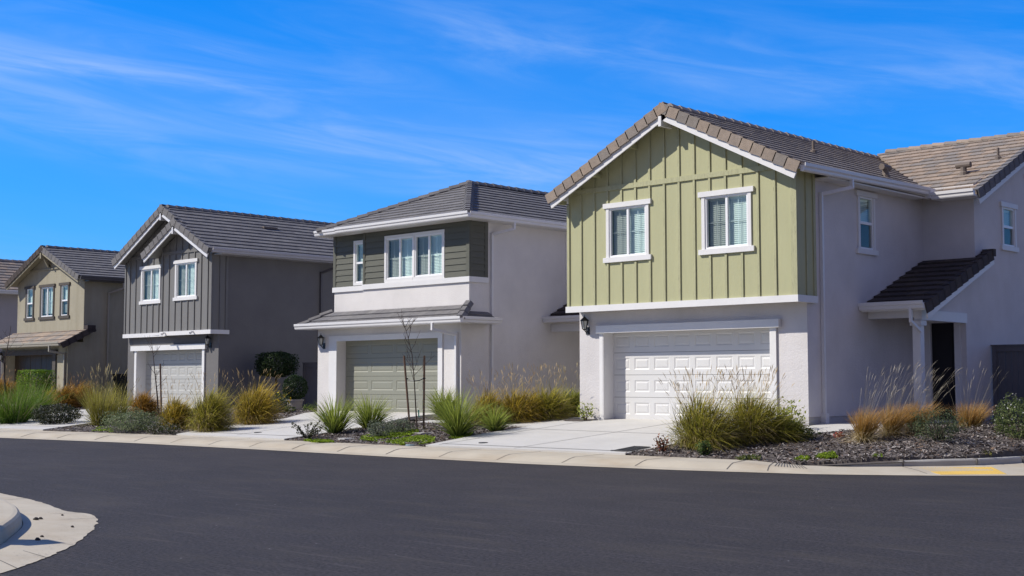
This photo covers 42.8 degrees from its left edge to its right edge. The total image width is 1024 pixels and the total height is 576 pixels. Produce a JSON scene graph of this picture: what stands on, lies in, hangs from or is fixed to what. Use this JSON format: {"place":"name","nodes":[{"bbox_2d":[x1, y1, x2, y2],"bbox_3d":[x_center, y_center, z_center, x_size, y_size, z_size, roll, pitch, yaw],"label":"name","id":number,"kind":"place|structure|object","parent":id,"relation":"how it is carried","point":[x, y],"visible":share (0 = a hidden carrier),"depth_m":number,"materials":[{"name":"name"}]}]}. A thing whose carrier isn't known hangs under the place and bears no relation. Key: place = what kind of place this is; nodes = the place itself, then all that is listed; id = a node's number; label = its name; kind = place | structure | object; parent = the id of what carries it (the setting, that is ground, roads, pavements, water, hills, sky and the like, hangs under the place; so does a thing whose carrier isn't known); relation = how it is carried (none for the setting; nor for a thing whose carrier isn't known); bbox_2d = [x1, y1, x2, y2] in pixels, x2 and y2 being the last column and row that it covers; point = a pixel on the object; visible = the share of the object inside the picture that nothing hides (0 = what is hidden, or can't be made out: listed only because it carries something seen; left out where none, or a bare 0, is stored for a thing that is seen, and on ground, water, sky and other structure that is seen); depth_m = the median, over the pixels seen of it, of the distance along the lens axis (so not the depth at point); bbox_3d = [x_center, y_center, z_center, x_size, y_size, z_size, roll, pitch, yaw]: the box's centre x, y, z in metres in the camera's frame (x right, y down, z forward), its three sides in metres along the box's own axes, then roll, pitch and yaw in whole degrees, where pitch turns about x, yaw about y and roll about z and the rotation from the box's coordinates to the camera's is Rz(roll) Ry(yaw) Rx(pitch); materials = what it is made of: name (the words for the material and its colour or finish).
{"place":"outdoors","nodes":[
{"label":"outdoors","id":0,"kind":"place"},
{"bbox_2d":[0,365,16,402],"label":"grass clump","id":1,"kind":"object","parent":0,"point":[2,385],"visible":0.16,"depth_m":52.61,"materials":[{"name":"brown plant"}]},
{"bbox_2d":[0,406,194,430],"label":"driveway","id":2,"kind":"structure","parent":0,"point":[32,425],"depth_m":38.32,"materials":[{"name":"concrete"}]},
{"bbox_2d":[176,411,437,439],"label":"driveway","id":3,"kind":"structure","parent":0,"point":[271,432],"depth_m":33.59,"materials":[{"name":"concrete"}]},
{"bbox_2d":[419,420,545,426],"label":"path","id":4,"kind":"structure","parent":0,"point":[516,424],"depth_m":31.13,"materials":[{"name":"concrete"}]},
{"bbox_2d":[0,438,1023,575],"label":"road","id":5,"kind":"structure","parent":0,"point":[164,510],"depth_m":14.49,"materials":[{"name":"grey asphalt"}]},
{"bbox_2d":[0,498,22,544],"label":"kerb","id":6,"kind":"structure","parent":5,"relation":"on","point":[11,524],"depth_m":13.01,"materials":[{"name":"beige concrete"}]},
{"bbox_2d":[0,493,97,572],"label":"gutter pan","id":7,"kind":"object","parent":5,"relation":"on","point":[25,536],"visible":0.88,"depth_m":12.94,"materials":[{"name":"beige concrete"}]},
{"bbox_2d":[827,456,1023,466],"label":"kerb","id":8,"kind":"structure","parent":5,"relation":"on","point":[972,461],"depth_m":22.31,"materials":[{"name":"concrete"}]},
{"bbox_2d":[0,429,1023,475],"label":"pavement","id":9,"kind":"structure","parent":0,"point":[611,460],"depth_m":24.94,"materials":[{"name":"beige concrete"}]},
{"bbox_2d":[0,0,1023,260],"label":"sky","id":10,"kind":"structure","parent":0,"point":[112,112],"materials":[{"name":"blue"}]},
{"bbox_2d":[515,417,579,422],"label":"path","id":11,"kind":"structure","parent":0,"point":[551,421],"depth_m":31.47,"materials":[{"name":"concrete"}]},
{"bbox_2d":[426,419,688,454],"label":"driveway","id":12,"kind":"structure","parent":0,"point":[596,443],"depth_m":27.56,"materials":[{"name":"concrete"}]},
{"bbox_2d":[563,418,597,420],"bbox_3d":[1.607,3.151,31.205,0.548,0.052,0.844,3,-5,-38],"label":"planting bed","id":13,"kind":"object","parent":12,"relation":"on","point":[575,419],"visible":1,"depth_m":31.16,"materials":[{"name":"soil"}]},
{"bbox_2d":[577,402,594,419],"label":"shrub","id":14,"kind":"object","parent":13,"relation":"on","point":[583,412],"visible":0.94,"depth_m":30.98,"materials":[{"name":"green plant"}]},
{"bbox_2d":[616,446,650,451],"bbox_3d":[2.292,3.080,24.904,0.460,0.103,0.760,-4,-6,44],"label":"meter box lid","id":15,"kind":"object","parent":12,"relation":"on","point":[631,449],"visible":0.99,"depth_m":24.83,"materials":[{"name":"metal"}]},
{"bbox_2d":[407,418,1023,465],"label":"yard soil","id":16,"kind":"structure","parent":0,"point":[839,463],"depth_m":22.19,"materials":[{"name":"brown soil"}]},
{"bbox_2d":[0,259,25,377],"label":"house","id":17,"kind":"structure","parent":16,"relation":"on","point":[8,303],"depth_m":62.44,"materials":[{"name":"grey paint"}]},
{"bbox_2d":[0,382,55,423],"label":"grass clump","id":18,"kind":"object","parent":16,"relation":"on","point":[17,414],"visible":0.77,"depth_m":39.54,"materials":[{"name":"green plant"}]},
{"bbox_2d":[1,371,71,418],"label":"grass clump","id":19,"kind":"object","parent":16,"relation":"on","point":[38,399],"visible":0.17,"depth_m":41.66,"materials":[{"name":"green plant"}]},
{"bbox_2d":[31,403,82,423],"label":"shrub","id":20,"kind":"object","parent":16,"relation":"on","point":[70,412],"visible":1,"depth_m":38.52,"materials":[{"name":"green plant"}]},
{"bbox_2d":[0,245,127,400],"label":"house","id":21,"kind":"structure","parent":16,"relation":"on","point":[70,316],"depth_m":53.44,"materials":[{"name":"beige paint"}]},
{"bbox_2d":[23,286,34,320],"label":"window","id":22,"kind":"structure","parent":21,"relation":"in","point":[32,288],"depth_m":55.82,"materials":[{"name":"glass"}]},
{"bbox_2d":[14,355,51,393],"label":"garage door","id":23,"kind":"structure","parent":21,"relation":"in","point":[26,362],"depth_m":54.70,"materials":[{"name":"metal"}]},
{"bbox_2d":[38,283,55,319],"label":"window","id":24,"kind":"structure","parent":21,"relation":"in","point":[47,291],"depth_m":54.68,"materials":[{"name":"glass"}]},
{"bbox_2d":[58,282,70,318],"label":"window","id":25,"kind":"structure","parent":21,"relation":"in","point":[64,293],"depth_m":53.68,"materials":[{"name":"glass"}]},
{"bbox_2d":[159,423,180,433],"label":"shrub","id":26,"kind":"object","parent":16,"relation":"on","point":[168,428],"visible":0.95,"depth_m":33.73,"materials":[{"name":"green plant"}]},
{"bbox_2d":[45,407,316,434],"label":"bark mulch","id":27,"kind":"object","parent":16,"relation":"on","point":[177,430],"visible":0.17,"depth_m":36.89,"materials":[{"name":"brown wood"}]},
{"bbox_2d":[69,363,129,425],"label":"grass clump","id":28,"kind":"object","parent":27,"relation":"on","point":[94,406],"visible":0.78,"depth_m":37.50,"materials":[{"name":"green plant"}]},
{"bbox_2d":[97,370,140,419],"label":"grass clump","id":29,"kind":"object","parent":27,"relation":"on","point":[124,404],"visible":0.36,"depth_m":39.64,"materials":[{"name":"green plant"}]},
{"bbox_2d":[98,406,165,431],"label":"shrub","id":30,"kind":"object","parent":27,"relation":"on","point":[125,416],"visible":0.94,"depth_m":34.77,"materials":[{"name":"green plant"}]},
{"bbox_2d":[128,382,169,415],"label":"grass clump","id":31,"kind":"object","parent":27,"relation":"on","point":[142,402],"visible":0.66,"depth_m":40.91,"materials":[{"name":"brown plant"}]},
{"bbox_2d":[143,422,163,434],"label":"shrub","id":32,"kind":"object","parent":27,"relation":"on","point":[153,431],"visible":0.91,"depth_m":33.91,"materials":[{"name":"green plant"}]},
{"bbox_2d":[145,336,163,414],"bbox_3d":[-10.686,2.680,39.362,0.714,2.543,0.551,-4,-6,44],"label":"sapling tree","id":33,"kind":"object","parent":27,"relation":"on","point":[156,377],"visible":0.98,"depth_m":39.32,"materials":[{"name":"brown plant"}]},
{"bbox_2d":[149,379,208,428],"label":"grass clump","id":34,"kind":"object","parent":27,"relation":"on","point":[176,411],"visible":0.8,"depth_m":35.09,"materials":[{"name":"yellow plant"}]},
{"bbox_2d":[254,350,299,401],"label":"topiary tree","id":35,"kind":"object","parent":27,"relation":"on","point":[287,366],"visible":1,"depth_m":43.74,"materials":[{"name":"green plant"}]},
{"bbox_2d":[269,390,290,412],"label":"shrub","id":36,"kind":"object","parent":27,"relation":"on","point":[287,399],"visible":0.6,"depth_m":39.25,"materials":[{"name":"green plant"}]},
{"bbox_2d":[282,374,307,409],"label":"potted plant","id":37,"kind":"object","parent":27,"relation":"on","point":[296,401],"visible":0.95,"depth_m":41.31,"materials":[{"name":"green plant"}]},
{"bbox_2d":[177,370,251,432],"bbox_3d":[-7.720,2.913,33.982,2.164,1.702,2.199,-4,-6,44],"label":"grass clump","id":38,"kind":"object","parent":16,"relation":"on","point":[212,411],"visible":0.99,"depth_m":33.74,"materials":[{"name":"green plant"}]},
{"bbox_2d":[111,204,333,406],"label":"house","id":39,"kind":"structure","parent":16,"relation":"on","point":[210,293],"depth_m":45.60,"materials":[{"name":"grey paint"}]},
{"bbox_2d":[139,264,161,304],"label":"window","id":40,"kind":"structure","parent":39,"relation":"in","point":[153,278],"depth_m":46.79,"materials":[{"name":"white plastic"}]},
{"bbox_2d":[145,350,201,406],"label":"garage door","id":41,"kind":"structure","parent":39,"relation":"in","point":[178,364],"depth_m":46.20,"materials":[{"name":"white metal"}]},
{"bbox_2d":[173,258,198,300],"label":"window","id":42,"kind":"structure","parent":39,"relation":"in","point":[188,286],"depth_m":44.87,"materials":[{"name":"white plastic"}]},
{"bbox_2d":[222,367,291,424],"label":"grass clump","id":43,"kind":"object","parent":16,"relation":"on","point":[256,409],"visible":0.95,"depth_m":35.30,"materials":[{"name":"yellow plant"}]},
{"bbox_2d":[302,362,317,407],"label":"gate","id":44,"kind":"structure","parent":16,"relation":"on","point":[310,373],"depth_m":43.94,"materials":[{"name":"paint"}]},
{"bbox_2d":[286,421,525,446],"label":"bark mulch","id":45,"kind":"object","parent":16,"relation":"on","point":[428,429],"visible":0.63,"depth_m":30.40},
{"bbox_2d":[291,421,325,437],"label":"shrub","id":46,"kind":"object","parent":45,"relation":"on","point":[311,434],"visible":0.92,"depth_m":30.40,"materials":[{"name":"green plant"}]},
{"bbox_2d":[303,437,334,442],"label":"ground cover","id":47,"kind":"object","parent":45,"relation":"on","point":[322,440],"visible":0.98,"depth_m":29.54,"materials":[{"name":"green plant"}]},
{"bbox_2d":[306,390,377,433],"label":"sword leaf clump","id":48,"kind":"object","parent":45,"relation":"on","point":[333,420],"visible":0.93,"depth_m":31.37,"materials":[{"name":"green plant"}]},
{"bbox_2d":[347,390,398,428],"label":"sword leaf clump","id":49,"kind":"object","parent":45,"relation":"on","point":[378,415],"visible":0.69,"depth_m":32.09,"materials":[{"name":"green plant"}]},
{"bbox_2d":[365,419,395,435],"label":"shrub","id":50,"kind":"object","parent":45,"relation":"on","point":[372,429],"visible":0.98,"depth_m":29.91,"materials":[{"name":"green plant"}]},
{"bbox_2d":[360,428,418,441],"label":"ground cover","id":51,"kind":"object","parent":45,"relation":"on","point":[372,438],"visible":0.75,"depth_m":29.83,"materials":[{"name":"green plant"}]},
{"bbox_2d":[385,416,416,431],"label":"shrub","id":52,"kind":"object","parent":45,"relation":"on","point":[399,427],"visible":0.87,"depth_m":30.60,"materials":[{"name":"green plant"}]},
{"bbox_2d":[403,356,412,428],"bbox_3d":[-2.451,2.573,31.366,0.358,1.897,0.144,-3,-5,34],"label":"tree stake","id":53,"kind":"object","parent":45,"relation":"on","point":[406,386],"visible":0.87,"depth_m":31.40,"materials":[{"name":"brown wood"}]},
{"bbox_2d":[386,434,435,444],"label":"ground cover","id":54,"kind":"object","parent":45,"relation":"on","point":[421,438],"visible":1,"depth_m":28.63,"materials":[{"name":"green plant"}]},
{"bbox_2d":[397,309,431,428],"bbox_3d":[-2.371,1.946,31.191,0.682,2.926,0.927,3,-5,-34],"label":"sapling tree","id":55,"kind":"object","parent":45,"relation":"on","point":[410,326],"visible":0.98,"depth_m":31.24,"materials":[{"name":"brown plant"}]},
{"bbox_2d":[416,356,425,429],"bbox_3d":[-2.203,2.560,31.217,0.272,1.885,0.074,1,-4,-10],"label":"tree stake","id":56,"kind":"object","parent":45,"relation":"on","point":[424,378],"visible":0.9,"depth_m":31.21,"materials":[{"name":"brown wood"}]},
{"bbox_2d":[419,386,502,436],"bbox_3d":[-1.216,2.719,29.080,2.159,1.260,2.124,0,-4,-4],"label":"sword leaf clump","id":57,"kind":"object","parent":45,"relation":"on","point":[455,424],"visible":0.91,"depth_m":28.92,"materials":[{"name":"green plant"}]},
{"bbox_2d":[477,401,515,430],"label":"sword leaf clump","id":58,"kind":"object","parent":45,"relation":"on","point":[493,420],"visible":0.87,"depth_m":29.78,"materials":[{"name":"green plant"}]},
{"bbox_2d":[294,180,579,414],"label":"house","id":59,"kind":"structure","parent":16,"relation":"on","point":[471,275],"depth_m":37.67,"materials":[{"name":"paint"}]},
{"bbox_2d":[353,240,362,285],"bbox_3d":[-4.527,-0.763,39.519,0.680,1.360,0.160,-4,-6,44],"label":"window","id":60,"kind":"structure","parent":59,"relation":"in","point":[356,244],"depth_m":39.64,"materials":[{"name":"white plastic"}]},
{"bbox_2d":[346,338,437,414],"bbox_3d":[-3.390,2.570,37.920,4.500,2.151,0.050,-4,-6,44],"label":"garage door","id":61,"kind":"structure","parent":59,"relation":"in","point":[379,369],"depth_m":38.00,"materials":[{"name":"beige metal"}]},
{"bbox_2d":[384,233,412,281],"bbox_3d":[-3.253,-0.872,38.014,1.250,1.360,0.160,-4,-6,44],"label":"window","id":62,"kind":"structure","parent":59,"relation":"in","point":[401,245],"depth_m":38.03,"materials":[{"name":"white glass"}]},
{"bbox_2d":[414,229,444,279],"bbox_3d":[-2.296,-0.938,37.093,1.250,1.360,0.160,-4,-6,44],"label":"window","id":63,"kind":"structure","parent":59,"relation":"in","point":[431,243],"depth_m":37.10,"materials":[{"name":"white glass"}]},
{"bbox_2d":[565,236,566,283],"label":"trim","id":64,"kind":"structure","parent":59,"relation":"in","point":[565,236],"depth_m":38.79,"materials":[{"name":"white plastic"}]},
{"bbox_2d":[458,368,520,424],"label":"grass clump","id":65,"kind":"object","parent":16,"relation":"on","point":[483,401],"visible":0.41,"depth_m":31.57,"materials":[{"name":"green plant"}]},
{"bbox_2d":[414,413,578,422],"bbox_3d":[1.293,3.505,34.636,4.835,0.297,6.160,-4,-6,44],"label":"planting bed","id":66,"kind":"object","parent":16,"relation":"on","point":[426,419],"visible":0.01,"depth_m":34.08,"materials":[{"name":"soil"}]},
{"bbox_2d":[421,387,464,415],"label":"sword leaf clump","id":67,"kind":"object","parent":66,"relation":"on","point":[437,399],"visible":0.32,"depth_m":34.45,"materials":[{"name":"green plant"}]},
{"bbox_2d":[523,362,579,420],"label":"grass clump","id":68,"kind":"object","parent":66,"relation":"on","point":[559,409],"visible":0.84,"depth_m":31.78,"materials":[{"name":"green plant"}]},
{"bbox_2d":[548,363,579,416],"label":"grass clump","id":69,"kind":"object","parent":66,"relation":"on","point":[576,396],"visible":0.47,"depth_m":32.56,"materials":[{"name":"green plant"}]},
{"bbox_2d":[493,363,554,423],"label":"grass clump","id":70,"kind":"object","parent":16,"relation":"on","point":[522,408],"visible":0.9,"depth_m":31.61,"materials":[{"name":"green plant"}]},
{"bbox_2d":[652,433,670,451],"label":"shrub","id":71,"kind":"object","parent":16,"relation":"on","point":[659,443],"visible":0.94,"depth_m":24.44,"materials":[{"name":"green plant"}]},
{"bbox_2d":[545,102,1023,425],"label":"house","id":72,"kind":"structure","parent":16,"relation":"on","point":[822,275],"depth_m":29.60,"materials":[{"name":"white paint"}]},
{"bbox_2d":[603,198,651,262],"bbox_3d":[2.702,-1.308,30.214,1.410,1.390,0.185,-4,-6,44],"label":"window","id":73,"kind":"structure","parent":72,"relation":"in","point":[631,218],"depth_m":30.22,"materials":[{"name":"white glass"}]},
{"bbox_2d":[613,328,770,420],"bbox_3d":[4.120,1.979,29.674,4.670,2.116,0.050,-4,-6,44],"label":"garage door","id":74,"kind":"structure","parent":72,"relation":"in","point":[636,376],"depth_m":29.93,"materials":[{"name":"white metal"}]},
{"bbox_2d":[698,186,754,254],"bbox_3d":[4.677,-1.445,28.312,1.440,1.390,0.185,-4,-6,44],"label":"window","id":75,"kind":"structure","parent":72,"relation":"in","point":[730,223],"depth_m":28.31,"materials":[{"name":"white glass"}]},
{"bbox_2d":[855,190,878,255],"bbox_3d":[7.909,-1.449,29.298,0.185,1.410,0.920,-4,-6,44],"label":"window","id":76,"kind":"structure","parent":72,"relation":"in","point":[869,197],"depth_m":29.41,"materials":[{"name":"white plastic"}]},
{"bbox_2d":[931,323,955,419],"bbox_3d":[9.989,1.930,30.135,0.580,2.240,0.120,-4,-6,44],"label":"door","id":77,"kind":"structure","parent":72,"relation":"in","point":[943,357],"depth_m":30.13,"materials":[{"name":"black wood"}]},
{"bbox_2d":[999,201,1018,252],"bbox_3d":[12.026,-1.475,31.726,0.185,1.170,0.960,-4,-6,44],"label":"window","id":78,"kind":"structure","parent":72,"relation":"in","point":[1005,206],"depth_m":31.83,"materials":[{"name":"white plastic"}]},
{"bbox_2d":[775,397,805,425],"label":"shrub","id":79,"kind":"object","parent":16,"relation":"on","point":[791,410],"visible":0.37,"depth_m":26.43,"materials":[{"name":"green plant"}]},
{"bbox_2d":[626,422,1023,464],"bbox_3d":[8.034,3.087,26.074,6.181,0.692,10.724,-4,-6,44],"label":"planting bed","id":80,"kind":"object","parent":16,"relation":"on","point":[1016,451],"visible":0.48,"depth_m":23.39,"materials":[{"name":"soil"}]},
{"bbox_2d":[641,365,761,451],"bbox_3d":[3.740,2.253,24.702,2.541,1.608,2.442,-4,-6,44],"label":"grass clump","id":81,"kind":"object","parent":80,"relation":"on","point":[702,425],"visible":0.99,"depth_m":24.45,"materials":[{"name":"green plant"}]},
{"bbox_2d":[695,440,712,455],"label":"shrub","id":82,"kind":"object","parent":80,"relation":"on","point":[702,446],"visible":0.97,"depth_m":23.57,"materials":[{"name":"green plant"}]},
{"bbox_2d":[735,454,761,459],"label":"ground cover","id":83,"kind":"object","parent":80,"relation":"on","point":[742,457],"visible":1,"depth_m":22.89,"materials":[{"name":"green plant"}]},
{"bbox_2d":[709,365,813,444],"bbox_3d":[4.711,2.227,25.102,2.324,1.544,2.311,1,-4,-16],"label":"grass clump","id":84,"kind":"object","parent":80,"relation":"in","point":[763,422],"visible":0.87,"depth_m":24.77,"materials":[{"name":"green plant"}]},
{"bbox_2d":[754,409,819,442],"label":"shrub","id":85,"kind":"object","parent":80,"relation":"on","point":[798,434],"visible":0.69,"depth_m":24.76,"materials":[{"name":"green plant"}]},
{"bbox_2d":[815,450,837,458],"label":"ground cover","id":86,"kind":"object","parent":80,"relation":"on","point":[832,453],"visible":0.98,"depth_m":22.81,"materials":[{"name":"green plant"}]},
{"bbox_2d":[838,365,910,443],"bbox_3d":[6.658,2.140,24.405,1.629,1.511,1.580,-1,-4,14],"label":"grass clump","id":87,"kind":"object","parent":80,"relation":"on","point":[864,429],"visible":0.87,"depth_m":24.26,"materials":[{"name":"beige plant"}]},
{"bbox_2d":[873,362,933,438],"bbox_3d":[7.298,2.095,24.828,1.557,1.503,1.563,2,-5,-31],"label":"grass clump","id":88,"kind":"object","parent":80,"relation":"on","point":[896,424],"visible":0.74,"depth_m":24.67,"materials":[{"name":"beige plant"}]},
{"bbox_2d":[901,366,960,434],"bbox_3d":[7.883,2.134,24.967,1.608,1.339,1.626,-4,-6,44],"label":"grass clump","id":89,"kind":"object","parent":80,"relation":"on","point":[908,428],"visible":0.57,"depth_m":24.86,"materials":[{"name":"beige plant"}]},
{"bbox_2d":[907,406,969,440],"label":"shrub","id":90,"kind":"object","parent":80,"relation":"on","point":[941,431],"visible":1,"depth_m":23.69,"materials":[{"name":"green plant"}]},
{"bbox_2d":[990,392,1023,438],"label":"shrub","id":91,"kind":"object","parent":80,"relation":"on","point":[1017,405],"visible":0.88,"depth_m":24.39,"materials":[{"name":"green plant"}]},
{"bbox_2d":[947,362,1007,429],"bbox_3d":[8.879,2.115,25.248,1.607,1.439,1.628,-4,-6,44],"label":"grass clump","id":92,"kind":"object","parent":16,"relation":"on","point":[971,417],"visible":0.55,"depth_m":25.13,"materials":[{"name":"beige plant"}]},
{"bbox_2d":[990,344,1023,419],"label":"fence","id":93,"kind":"object","parent":16,"relation":"on","point":[1009,358],"visible":0.71,"depth_m":30.36,"materials":[{"name":"paint"}]},
{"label":"planting bed","id":94,"kind":"structure","parent":16,"relation":"on","visible":0},
{"bbox_2d":[0,326,24,394],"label":"sapling tree","id":95,"kind":"object","parent":94,"relation":"on","point":[7,360],"visible":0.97,"depth_m":49.78,"materials":[{"name":"brown plant"}]},
{"bbox_2d":[16,369,55,401],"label":"hedge","id":96,"kind":"object","parent":94,"relation":"in","point":[29,377],"visible":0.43,"depth_m":49.87,"materials":[{"name":"green plant"}]},
{"bbox_2d":[49,375,82,408],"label":"grass clump","id":97,"kind":"object","parent":94,"relation":"on","point":[72,399],"visible":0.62,"depth_m":47.18,"materials":[{"name":"brown plant"}]},
{"bbox_2d":[64,372,102,405],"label":"grass clump","id":98,"kind":"object","parent":94,"relation":"on","point":[81,389],"visible":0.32,"depth_m":47.98,"materials":[{"name":"green plant"}]},
{"bbox_2d":[112,374,126,400],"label":"railing","id":99,"kind":"object","parent":94,"relation":"on","point":[119,379],"visible":0.16,"depth_m":52.62,"materials":[{"name":"black metal"}]},
{"bbox_2d":[802,420,957,433],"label":"path","id":100,"kind":"structure","parent":0,"point":[824,427],"depth_m":26.62,"materials":[{"name":"concrete"}]},
{"bbox_2d":[923,467,1005,474],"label":"tactile paving","id":101,"kind":"structure","parent":0,"point":[966,472],"depth_m":21.36,"materials":[{"name":"yellow concrete"}]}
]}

